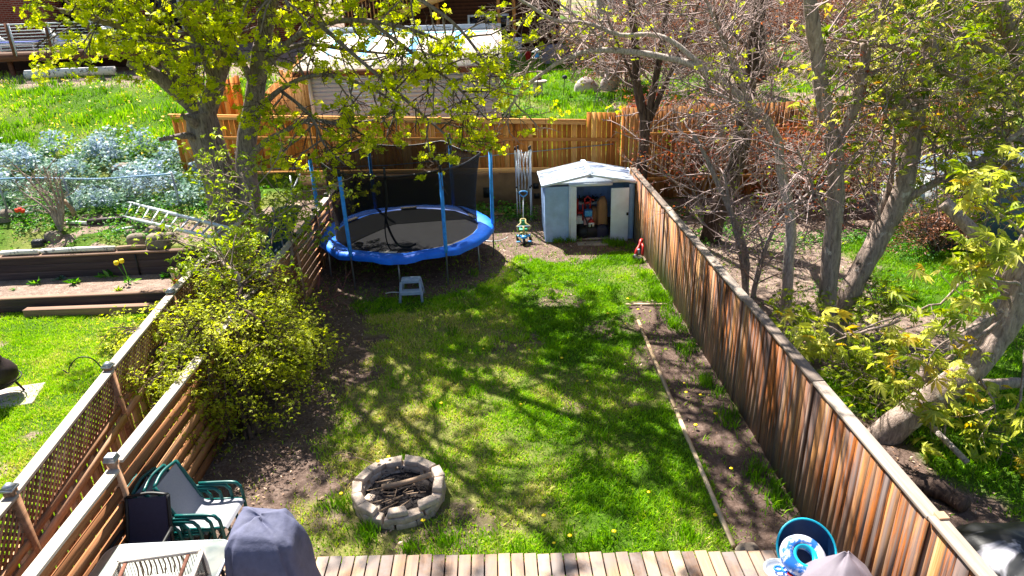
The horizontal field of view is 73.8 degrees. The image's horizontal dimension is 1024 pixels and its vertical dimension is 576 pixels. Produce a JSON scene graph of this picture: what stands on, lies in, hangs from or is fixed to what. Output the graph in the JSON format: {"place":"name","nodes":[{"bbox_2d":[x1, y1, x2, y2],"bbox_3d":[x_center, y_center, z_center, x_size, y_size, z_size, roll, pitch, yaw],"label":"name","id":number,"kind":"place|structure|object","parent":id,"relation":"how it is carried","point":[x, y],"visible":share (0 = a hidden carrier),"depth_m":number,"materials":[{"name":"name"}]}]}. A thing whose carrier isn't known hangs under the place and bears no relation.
{"place":"outdoors","nodes":[
{"label":"outdoors","id":0,"kind":"place"},
{"bbox_2d":[0,312,163,567],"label":"neighbour lawn grass","id":1,"kind":"structure","parent":0,"point":[49,352],"depth_m":12.52,"materials":[{"name":"plant"}]},
{"bbox_2d":[22,303,157,316],"bbox_3d":[-8.995,0.472,14.729,3.000,0.170,0.170,-2,23,0],"label":"timber step","id":2,"kind":"object","parent":1,"relation":"on","point":[133,308],"visible":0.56,"depth_m":14.66,"materials":[{"name":"wood"}]},
{"bbox_2d":[214,216,785,562],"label":"yard grass","id":3,"kind":"structure","parent":0,"point":[536,265],"depth_m":10.78,"materials":[{"name":"plant"}]},
{"bbox_2d":[0,0,1023,575],"bbox_3d":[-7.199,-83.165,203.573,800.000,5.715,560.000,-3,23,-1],"label":"ground","id":4,"kind":"structure","parent":0,"point":[292,466],"depth_m":11.62,"materials":[{"name":"plant"}]},
{"bbox_2d":[0,382,45,408],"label":"stone slab","id":5,"kind":"structure","parent":4,"relation":"on","point":[11,390],"depth_m":11.62,"materials":[{"name":"stone"}]},
{"bbox_2d":[0,355,24,389],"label":"chiminea","id":6,"kind":"object","parent":5,"relation":"on","point":[9,372],"visible":1,"depth_m":11.38,"materials":[{"name":"metal"}]},
{"bbox_2d":[1,146,83,230],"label":"bare shrub","id":7,"kind":"object","parent":4,"relation":"on","point":[57,215],"visible":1,"depth_m":16.51,"materials":[{"name":"beige plant"}]},
{"bbox_2d":[23,66,116,79],"bbox_3d":[-17.312,-8.433,26.776,3.440,0.398,0.378,-3,23,-1],"label":"birch log","id":8,"kind":"object","parent":4,"relation":"on","point":[101,71],"visible":0.76,"depth_m":26.63,"materials":[{"name":"white wood"}]},
{"bbox_2d":[0,19,191,74],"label":"raised deck","id":9,"kind":"structure","parent":4,"relation":"on","point":[13,59],"depth_m":26.97,"materials":[{"name":"grey"}]},
{"bbox_2d":[0,172,204,214],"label":"chain link fence","id":10,"kind":"object","parent":4,"relation":"on","point":[85,179],"visible":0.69,"depth_m":17.19,"materials":[{"name":"metal"}]},
{"bbox_2d":[0,290,219,312],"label":"timber wall","id":11,"kind":"structure","parent":4,"relation":"on","point":[11,304],"depth_m":14.87,"materials":[{"name":"wood"}]},
{"bbox_2d":[0,71,245,157],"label":"slope dandelions","id":12,"kind":"object","parent":4,"relation":"on","point":[90,110],"visible":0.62,"depth_m":23.07,"materials":[{"name":"yellow plant"}]},
{"bbox_2d":[0,123,257,217],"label":"silver ground cover","id":13,"kind":"object","parent":4,"relation":"on","point":[23,152],"visible":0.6,"depth_m":19.12,"materials":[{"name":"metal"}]},
{"bbox_2d":[0,210,261,575],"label":"lattice fence","id":14,"kind":"object","parent":4,"relation":"on","point":[30,545],"visible":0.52,"depth_m":7.93,"materials":[{"name":"wood"}]},
{"bbox_2d":[0,245,271,280],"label":"timber wall","id":15,"kind":"structure","parent":4,"relation":"on","point":[53,265],"depth_m":15.86,"materials":[{"name":"brown wood"}]},
{"bbox_2d":[0,249,39,255],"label":"garden log","id":16,"kind":"object","parent":15,"relation":"on","point":[19,252],"visible":1,"depth_m":15.78,"materials":[{"name":"white wood"}]},
{"bbox_2d":[40,246,115,253],"bbox_3d":[-10.085,-0.895,15.870,1.683,0.129,0.119,-3,23,-1],"label":"garden log","id":17,"kind":"object","parent":15,"relation":"on","point":[77,249],"visible":1,"depth_m":15.82,"materials":[{"name":"white wood"}]},
{"bbox_2d":[126,232,146,244],"bbox_3d":[-8.892,-1.168,16.157,0.431,0.270,0.324,-3,23,-1],"label":"garden stone","id":18,"kind":"object","parent":4,"relation":"on","point":[130,240],"visible":0.88,"depth_m":16.04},
{"bbox_2d":[145,232,170,248],"bbox_3d":[-8.304,-1.129,16.010,0.547,0.322,0.387,-3,23,-1],"label":"garden stone","id":19,"kind":"object","parent":4,"relation":"on","point":[161,244],"visible":0.73,"depth_m":15.88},
{"bbox_2d":[0,0,319,47],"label":"brick house","id":20,"kind":"structure","parent":4,"relation":"on","point":[8,15],"depth_m":32.76,"materials":[{"name":"red brick"}]},
{"bbox_2d":[115,474,211,540],"bbox_3d":[-4.105,2.708,8.008,0.778,1.025,0.610,-2,23,1],"label":"patio chair","id":21,"kind":"object","parent":4,"relation":"on","point":[178,531],"visible":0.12,"depth_m":7.72,"materials":[{"name":"green metal"}]},
{"bbox_2d":[127,474,220,540],"bbox_3d":[-3.981,2.671,7.995,0.778,1.025,0.610,-1,23,3],"label":"patio chair","id":22,"kind":"object","parent":21,"relation":"on","point":[186,527],"visible":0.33,"depth_m":7.77,"materials":[{"name":"green metal"}]},
{"bbox_2d":[131,467,230,539],"bbox_3d":[-3.857,2.637,7.975,0.778,1.025,0.610,-1,23,2],"label":"patio chair","id":23,"kind":"object","parent":22,"relation":"on","point":[201,534],"visible":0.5,"depth_m":7.77,"materials":[{"name":"green metal"}]},
{"bbox_2d":[142,464,237,538],"bbox_3d":[-3.734,2.595,7.972,0.778,1.025,0.610,-2,23,1],"label":"patio chair","id":24,"kind":"object","parent":23,"relation":"on","point":[206,519],"visible":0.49,"depth_m":7.76,"materials":[{"name":"green metal"}]},
{"bbox_2d":[152,459,246,540],"bbox_3d":[-3.610,2.555,7.967,0.778,1.025,0.610,-1,23,4],"label":"patio chair","id":25,"kind":"object","parent":24,"relation":"on","point":[180,487],"visible":0.88,"depth_m":7.96,"materials":[{"name":"green metal"}]},
{"bbox_2d":[22,193,333,575],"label":"slat fence","id":26,"kind":"object","parent":4,"relation":"on","point":[47,559],"visible":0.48,"depth_m":8.25,"materials":[{"name":"brown wood"}]},
{"bbox_2d":[121,201,239,238],"bbox_3d":[-7.854,-1.524,15.809,5.868,0.555,0.432,17,29,37],"label":"aluminium ladder","id":27,"kind":"object","parent":4,"relation":"on","point":[177,215],"visible":0.62,"depth_m":15.81,"materials":[{"name":"metal"}]},
{"bbox_2d":[129,194,301,313],"bbox_3d":[-4.743,-0.112,11.792,3.015,3.292,2.325,16,29,37],"label":"sapling","id":28,"kind":"object","parent":4,"relation":"on","point":[220,254],"visible":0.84,"depth_m":11.34,"materials":[{"name":"green plant"}]},
{"bbox_2d":[85,230,350,462],"bbox_3d":[-4.600,0.990,10.893,3.919,2.879,4.894,-3,23,-1],"label":"lace leaf bush","id":29,"kind":"object","parent":4,"relation":"on","point":[276,338],"visible":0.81,"depth_m":10.21,"materials":[{"name":"green plant"}]},
{"bbox_2d":[226,75,243,130],"bbox_3d":[-8.577,-5.698,21.079,0.575,1.650,0.020,-3,23,-1],"label":"fence panel","id":30,"kind":"object","parent":4,"relation":"on","point":[238,100],"visible":0.45,"depth_m":21.00,"materials":[{"name":"brown wood"}]},
{"bbox_2d":[164,117,321,281],"bbox_3d":[-5.009,-1.140,13.157,2.476,4.151,3.257,-10,24,-17],"label":"sapling","id":31,"kind":"object","parent":4,"relation":"on","point":[247,191],"visible":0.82,"depth_m":12.64,"materials":[{"name":"green plant"}]},
{"bbox_2d":[255,174,300,272],"bbox_3d":[-5.232,-1.535,15.468,0.594,1.483,2.820,-3,23,-1],"label":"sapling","id":32,"kind":"object","parent":4,"relation":"on","point":[277,247],"visible":0.37,"depth_m":15.29,"materials":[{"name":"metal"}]},
{"bbox_2d":[265,56,310,140],"bbox_3d":[-7.479,-7.300,24.701,0.134,3.037,10.547,-3,23,-2],"label":"divider fence","id":33,"kind":"object","parent":4,"relation":"on","point":[303,95],"visible":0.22,"depth_m":22.58,"materials":[{"name":"brown wood"}]},
{"bbox_2d":[13,0,570,223],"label":"maple tree","id":34,"kind":"object","parent":4,"relation":"on","point":[180,80],"visible":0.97,"depth_m":14.54,"materials":[{"name":"green plant"}]},
{"bbox_2d":[221,137,373,305],"bbox_3d":[-4.197,-1.214,13.852,2.838,3.685,1.951,-15,26,-27],"label":"sapling","id":35,"kind":"object","parent":4,"relation":"on","point":[300,207],"visible":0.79,"depth_m":13.59,"materials":[{"name":"green plant"}]},
{"bbox_2d":[292,23,503,148],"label":"garage","id":36,"kind":"structure","parent":4,"relation":"on","point":[318,89],"depth_m":20.45,"materials":[{"name":"grey"}]},
{"bbox_2d":[351,454,446,529],"bbox_3d":[-1.472,2.645,8.903,1.227,0.262,1.227,-3,23,-1],"label":"fire pit","id":37,"kind":"object","parent":4,"relation":"on","point":[366,477],"visible":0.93,"depth_m":8.86,"materials":[{"name":"grey stone"}]},
{"bbox_2d":[367,478,425,510],"bbox_3d":[-1.545,2.619,8.828,0.703,0.169,0.627,-23,31,-40],"label":"twig pile","id":38,"kind":"object","parent":37,"relation":"on","point":[399,487],"visible":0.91,"depth_m":8.80,"materials":[{"name":"wood"}]},
{"bbox_2d":[387,506,407,518],"bbox_3d":[-1.415,2.759,8.410,0.260,0.087,0.130,-7,24,-11],"label":"loose block","id":39,"kind":"object","parent":37,"relation":"attached to","point":[396,512],"depth_m":8.36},
{"bbox_2d":[366,467,432,510],"bbox_3d":[-1.471,2.617,8.892,0.820,0.105,0.839,8,25,22],"label":"charcoal","id":40,"kind":"object","parent":37,"relation":"on","point":[391,476],"visible":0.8,"depth_m":8.87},
{"bbox_2d":[381,472,431,489],"bbox_3d":[-1.373,2.521,8.907,0.660,0.138,0.088,-7,24,-11],"label":"half burnt log","id":41,"kind":"object","parent":37,"relation":"on","point":[406,481],"visible":1,"depth_m":8.88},
{"bbox_2d":[417,495,437,510],"bbox_3d":[-1.065,2.682,8.547,0.256,0.095,0.131,-14,26,-26],"label":"loose block","id":42,"kind":"object","parent":37,"relation":"in","point":[427,502],"depth_m":8.51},
{"bbox_2d":[307,133,494,289],"bbox_3d":[-2.610,-1.991,16.652,4.353,2.770,4.270,-3,23,-1],"label":"trampoline","id":43,"kind":"object","parent":4,"relation":"on","point":[395,213],"visible":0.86,"depth_m":15.34,"materials":[{"name":"metal"}]},
{"bbox_2d":[399,276,425,302],"bbox_3d":[-2.189,0.020,14.862,0.548,0.467,0.522,-3,23,-1],"label":"step stool","id":44,"kind":"object","parent":4,"relation":"on","point":[420,291],"visible":1,"depth_m":14.71,"materials":[{"name":"grey plastic"}]},
{"bbox_2d":[299,172,540,206],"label":"retaining wall","id":45,"kind":"structure","parent":4,"relation":"on","point":[504,187],"depth_m":19.95,"materials":[{"name":"beige concrete"}]},
{"bbox_2d":[168,112,620,175],"bbox_3d":[-3.166,-4.093,19.310,12.506,2.119,0.199,-3,23,-1],"label":"back fence","id":46,"kind":"object","parent":45,"relation":"on","point":[554,146],"visible":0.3,"depth_m":19.30,"materials":[{"name":"brown wood"}]},
{"bbox_2d":[341,0,559,52],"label":"dark house","id":47,"kind":"structure","parent":4,"relation":"on","point":[462,11],"depth_m":33.79,"materials":[{"name":"brown"}]},
{"bbox_2d":[468,14,508,30],"bbox_3d":[-1.177,-13.189,33.974,2.029,0.814,0.110,-3,23,-1],"label":"window frame","id":48,"kind":"structure","parent":47,"relation":"in","point":[470,20],"depth_m":33.87,"materials":[{"name":"white paint"}]},
{"bbox_2d":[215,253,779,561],"bbox_3d":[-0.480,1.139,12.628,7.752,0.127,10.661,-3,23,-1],"label":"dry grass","id":49,"kind":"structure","parent":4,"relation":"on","point":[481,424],"depth_m":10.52,"materials":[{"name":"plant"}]},
{"bbox_2d":[0,71,1011,312],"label":"weeds","id":50,"kind":"object","parent":4,"relation":"on","point":[132,213],"visible":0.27,"depth_m":17.10,"materials":[{"name":"green plant"}]},
{"bbox_2d":[0,33,1013,159],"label":"slope grass","id":51,"kind":"structure","parent":4,"relation":"on","point":[22,133],"depth_m":24.21,"materials":[{"name":"plant"}]},
{"bbox_2d":[514,145,531,219],"bbox_3d":[0.322,-2.852,18.756,0.475,2.147,0.519,-3,23,-1],"label":"folded canopy frame","id":52,"kind":"object","parent":4,"relation":"on","point":[517,171],"visible":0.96,"depth_m":18.55,"materials":[{"name":"metal"}]},
{"bbox_2d":[516,191,531,244],"bbox_3d":[0.289,-1.833,17.917,0.400,1.279,0.810,-3,23,-1],"label":"toy tricycle","id":53,"kind":"object","parent":4,"relation":"on","point":[522,225],"visible":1,"depth_m":17.95,"materials":[{"name":"teal plastic"}]},
{"bbox_2d":[219,550,837,575],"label":"wooden deck","id":54,"kind":"structure","parent":4,"relation":"on","point":[741,563],"depth_m":7.51,"materials":[{"name":"wood"}]},
{"bbox_2d":[106,491,174,551],"bbox_3d":[-3.984,2.785,7.388,0.580,0.861,0.739,-4,23,-4],"label":"patio chair","id":55,"kind":"object","parent":54,"relation":"on","point":[148,519],"visible":0.5,"depth_m":7.53,"materials":[{"name":"fabric"}]},
{"bbox_2d":[89,539,227,575],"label":"patio table","id":56,"kind":"object","parent":54,"relation":"on","point":[214,549],"visible":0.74,"depth_m":6.87,"materials":[{"name":"white glass"}]},
{"bbox_2d":[108,548,211,575],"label":"wire crate","id":57,"kind":"object","parent":56,"relation":"on","point":[119,566],"visible":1,"depth_m":6.41,"materials":[{"name":"white paint"}]},
{"bbox_2d":[224,506,320,575],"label":"barbecue cover","id":58,"kind":"object","parent":54,"relation":"on","point":[267,542],"visible":1,"depth_m":6.53,"materials":[{"name":"fabric"}]},
{"bbox_2d":[776,517,836,563],"bbox_3d":[2.985,2.791,6.972,0.590,0.677,0.533,-3,23,-1],"label":"pool tub","id":59,"kind":"object","parent":54,"relation":"on","point":[819,534],"visible":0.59,"depth_m":7.07,"materials":[{"name":"teal plastic"}]},
{"bbox_2d":[779,534,825,575],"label":"swim ring","id":60,"kind":"object","parent":59,"relation":"in","point":[792,563],"visible":0.82,"depth_m":6.72,"materials":[{"name":"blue plastic"}]},
{"bbox_2d":[801,551,871,575],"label":"furniture cover","id":61,"kind":"object","parent":54,"relation":"on","point":[845,563],"visible":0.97,"depth_m":6.42,"materials":[{"name":"fabric"}]},
{"bbox_3d":[2.622,3.097,6.762,0.340,0.300,0.340,-3,23,-1],"label":"turquoise bucket","id":62,"kind":"object","parent":54,"relation":"on","visible":0},
{"bbox_2d":[763,558,788,575],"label":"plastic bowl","id":63,"kind":"object","parent":62,"relation":"on","point":[769,564],"visible":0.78,"depth_m":6.78,"materials":[{"name":"white paint"}]},
{"bbox_2d":[541,44,567,63],"bbox_3d":[1.985,-10.949,31.840,1.337,0.856,0.946,-3,23,-1],"label":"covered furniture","id":64,"kind":"object","parent":4,"relation":"on","point":[548,47],"visible":0.38,"depth_m":31.49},
{"bbox_2d":[312,233,799,575],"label":"long grass","id":65,"kind":"structure","parent":4,"relation":"on","point":[706,380],"depth_m":9.18,"materials":[{"name":"plant"}]},
{"bbox_2d":[117,51,994,552],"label":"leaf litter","id":66,"kind":"object","parent":4,"relation":"on","point":[537,335],"visible":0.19,"depth_m":13.88,"materials":[{"name":"plant"}]},
{"bbox_2d":[574,77,598,92],"bbox_3d":[2.921,-7.926,26.622,1.016,0.618,0.708,-3,23,-1],"label":"boulder","id":67,"kind":"object","parent":4,"relation":"on","point":[586,86],"visible":0.62,"depth_m":26.38,"materials":[{"name":"stone"}]},
{"bbox_2d":[537,160,636,241],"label":"tin shed","id":68,"kind":"structure","parent":4,"relation":"on","point":[563,187],"depth_m":17.74,"materials":[{"name":"grey metal"}]},
{"bbox_2d":[571,187,576,240],"bbox_3d":[1.571,-1.910,17.696,0.200,1.480,0.030,-3,23,-1],"label":"door","id":69,"kind":"structure","parent":68,"relation":"in","point":[573,189],"depth_m":17.65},
{"bbox_2d":[576,224,596,237],"bbox_3d":[2.059,-1.545,18.230,0.722,0.317,0.398,-3,23,-1],"label":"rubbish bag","id":70,"kind":"object","parent":68,"relation":"on","point":[582,230],"visible":0.78,"depth_m":18.08,"materials":[{"name":"black plastic"}]},
{"bbox_2d":[596,196,607,224],"bbox_3d":[2.404,-1.962,18.232,0.311,1.039,0.382,-3,23,-1],"label":"paper bag","id":71,"kind":"object","parent":68,"relation":"in","point":[602,213],"visible":0.84,"depth_m":18.05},
{"bbox_2d":[610,187,628,240],"bbox_3d":[2.784,-1.877,17.666,0.460,1.460,0.052,-3,23,-1],"label":"door","id":72,"kind":"structure","parent":68,"relation":"in","point":[619,196],"depth_m":17.64,"materials":[{"name":"white metal"}]},
{"bbox_2d":[551,2,626,67],"bbox_3d":[3.460,-11.193,30.129,3.986,2.858,4.042,-3,23,-1],"label":"twiggy shrub","id":73,"kind":"object","parent":4,"relation":"on","point":[570,46],"visible":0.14,"depth_m":29.89,"materials":[{"name":"beige plant"}]},
{"bbox_2d":[599,66,619,90],"bbox_3d":[3.799,-8.126,26.589,0.820,0.948,0.509,-3,23,-1],"label":"boulder","id":74,"kind":"object","parent":4,"relation":"on","point":[609,86],"visible":0.48,"depth_m":26.47,"materials":[{"name":"stone"}]},
{"bbox_2d":[517,0,707,76],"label":"bare tree","id":75,"kind":"object","parent":4,"relation":"on","point":[598,4],"visible":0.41,"depth_m":26.02,"materials":[{"name":"brown plant"}]},
{"bbox_2d":[555,6,675,92],"bbox_3d":[4.234,-9.000,25.776,3.921,3.106,4.646,14,28,33],"label":"twiggy shrub","id":76,"kind":"object","parent":4,"relation":"on","point":[627,86],"visible":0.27,"depth_m":25.62,"materials":[{"name":"beige plant"}]},
{"bbox_2d":[434,0,818,314],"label":"bare tree","id":77,"kind":"object","parent":4,"relation":"on","point":[729,86],"visible":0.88,"depth_m":12.72,"materials":[{"name":"brown plant"}]},
{"bbox_2d":[553,0,735,179],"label":"bare tree","id":78,"kind":"object","parent":4,"relation":"on","point":[644,110],"visible":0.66,"depth_m":17.66,"materials":[{"name":"brown plant"}]},
{"bbox_2d":[596,0,729,96],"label":"twiggy shrub","id":79,"kind":"object","parent":4,"relation":"on","point":[664,72],"visible":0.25,"depth_m":24.68,"materials":[{"name":"brown plant"}]},
{"bbox_2d":[608,0,724,61],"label":"twiggy shrub","id":80,"kind":"object","parent":4,"relation":"on","point":[648,19],"visible":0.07,"depth_m":30.55,"materials":[{"name":"beige plant"}]},
{"bbox_2d":[637,320,735,547],"bbox_3d":[2.531,1.835,10.713,0.053,0.080,6.001,-2,23,0],"label":"edging board","id":81,"kind":"object","parent":4,"relation":"on","point":[724,525],"visible":0.96,"depth_m":9.66,"materials":[{"name":"wood"}]},
{"bbox_2d":[616,95,763,216],"bbox_3d":[4.828,-3.654,18.826,4.367,3.165,3.089,-3,23,-1],"label":"twiggy shrub","id":82,"kind":"object","parent":4,"relation":"on","point":[689,170],"visible":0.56,"depth_m":18.86,"materials":[{"name":"beige plant"}]},
{"bbox_2d":[658,85,726,129],"bbox_3d":[5.431,-5.307,20.486,2.939,1.776,2.234,-12,25,-21],"label":"twiggy shrub","id":83,"kind":"object","parent":4,"relation":"on","point":[698,102],"visible":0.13,"depth_m":20.20,"materials":[{"name":"brown plant"}]},
{"bbox_2d":[608,0,799,32],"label":"blue grey house","id":84,"kind":"structure","parent":4,"relation":"on","point":[768,16],"depth_m":39.44,"materials":[{"name":"brown"}]},
{"bbox_2d":[639,0,798,88],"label":"twiggy shrub","id":85,"kind":"object","parent":4,"relation":"on","point":[707,35],"visible":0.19,"depth_m":25.29,"materials":[{"name":"beige plant"}]},
{"bbox_2d":[661,0,783,83],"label":"bare tree","id":86,"kind":"object","parent":4,"relation":"on","point":[761,67],"visible":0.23,"depth_m":24.53,"materials":[{"name":"brown plant"}]},
{"bbox_2d":[626,0,846,244],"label":"bare tree","id":87,"kind":"object","parent":4,"relation":"on","point":[705,232],"visible":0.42,"depth_m":16.01,"materials":[{"name":"brown plant"}]},
{"bbox_2d":[605,86,922,297],"bbox_3d":[4.988,-1.505,13.690,5.511,4.757,3.723,11,27,29],"label":"bare tree","id":88,"kind":"object","parent":4,"relation":"on","point":[739,243],"visible":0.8,"depth_m":13.52,"materials":[{"name":"brown plant"}]},
{"bbox_2d":[668,86,870,212],"bbox_3d":[7.182,-3.828,18.845,5.107,3.422,3.603,17,29,37],"label":"twiggy shrub","id":89,"kind":"object","parent":4,"relation":"on","point":[770,172],"visible":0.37,"depth_m":18.78,"materials":[{"name":"brown plant"}]},
{"bbox_2d":[699,0,854,69],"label":"twiggy shrub","id":90,"kind":"object","parent":4,"relation":"on","point":[779,33],"visible":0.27,"depth_m":28.27,"materials":[{"name":"brown plant"}]},
{"bbox_2d":[620,96,974,197],"bbox_3d":[8.069,-4.002,19.626,9.860,2.693,0.216,-2,23,0],"label":"side cedar fence","id":91,"kind":"object","parent":4,"relation":"on","point":[633,144],"visible":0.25,"depth_m":19.47,"materials":[{"name":"wood"}]},
{"bbox_2d":[759,281,863,364],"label":"leafy shoots","id":92,"kind":"object","parent":4,"relation":"on","point":[789,334],"visible":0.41,"depth_m":11.96,"materials":[{"name":"green plant"}]},
{"bbox_2d":[629,167,996,575],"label":"board fence","id":93,"kind":"object","parent":4,"relation":"on","point":[852,488],"visible":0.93,"depth_m":8.34,"materials":[{"name":"wood"}]},
{"bbox_2d":[669,0,995,337],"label":"bare tree","id":94,"kind":"object","parent":4,"relation":"on","point":[833,208],"visible":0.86,"depth_m":10.88,"materials":[{"name":"beige plant"}]},
{"bbox_2d":[774,0,899,65],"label":"twiggy shrub","id":95,"kind":"object","parent":4,"relation":"on","point":[837,6],"visible":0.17,"depth_m":27.99,"materials":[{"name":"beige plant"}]},
{"bbox_2d":[781,107,899,221],"bbox_3d":[8.954,-3.247,17.992,2.640,3.149,3.517,-14,26,-26],"label":"twiggy shrub","id":96,"kind":"object","parent":4,"relation":"on","point":[854,187],"visible":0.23,"depth_m":18.02,"materials":[{"name":"beige plant"}]},
{"bbox_2d":[818,335,903,406],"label":"leafy shoots","id":97,"kind":"object","parent":4,"relation":"on","point":[853,357],"visible":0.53,"depth_m":10.78,"materials":[{"name":"green plant"}]},
{"bbox_2d":[834,260,922,340],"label":"leafy shoots","id":98,"kind":"object","parent":4,"relation":"on","point":[890,307],"visible":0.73,"depth_m":12.28,"materials":[{"name":"green plant"}]},
{"bbox_2d":[764,0,1023,335],"bbox_3d":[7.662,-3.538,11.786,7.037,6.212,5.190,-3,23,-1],"label":"broadleaf tree","id":99,"kind":"object","parent":4,"relation":"on","point":[1005,23],"visible":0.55,"depth_m":11.18,"materials":[{"name":"green plant"}]},
{"bbox_2d":[775,144,1023,479],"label":"leaning tree","id":100,"kind":"object","parent":4,"relation":"on","point":[996,325],"visible":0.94,"depth_m":8.91,"materials":[{"name":"green plant"}]},
{"bbox_2d":[833,342,971,447],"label":"leafy shoots","id":101,"kind":"object","parent":4,"relation":"on","point":[878,403],"visible":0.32,"depth_m":10.30,"materials":[{"name":"green plant"}]},
{"bbox_2d":[879,185,997,261],"bbox_3d":[9.901,-1.601,15.893,2.743,1.886,2.221,-22,30,-39],"label":"dead bush","id":102,"kind":"object","parent":4,"relation":"on","point":[941,223],"visible":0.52,"depth_m":15.94,"materials":[{"name":"brown plant"}]},
{"bbox_2d":[858,0,1023,95],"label":"twiggy shrub","id":103,"kind":"object","parent":4,"relation":"on","point":[971,62],"visible":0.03,"depth_m":21.12,"materials":[{"name":"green plant"}]},
{"bbox_2d":[912,470,971,512],"bbox_3d":[5.377,2.558,8.585,0.319,0.256,0.687,-18,28,-33],"label":"fallen log","id":104,"kind":"object","parent":4,"relation":"on","point":[939,489],"visible":0.88,"depth_m":8.52,"materials":[{"name":"wood"}]},
{"bbox_2d":[926,422,969,463],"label":"fallen branch","id":105,"kind":"object","parent":4,"relation":"on","point":[949,444],"visible":0.88,"depth_m":9.11,"materials":[{"name":"wood"}]},
{"bbox_2d":[878,150,1023,249],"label":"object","id":106,"kind":"structure","parent":4,"relation":"on","point":[1009,232],"depth_m":16.36,"materials":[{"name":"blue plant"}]},
{"bbox_2d":[956,522,1023,575],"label":"black tarp","id":107,"kind":"object","parent":4,"relation":"on","point":[998,548],"visible":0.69,"depth_m":6.76,"materials":[{"name":"plastic"}]},
{"bbox_2d":[712,234,1023,523],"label":"side yard grass","id":108,"kind":"structure","parent":0,"point":[946,292],"depth_m":11.35,"materials":[{"name":"plant"}]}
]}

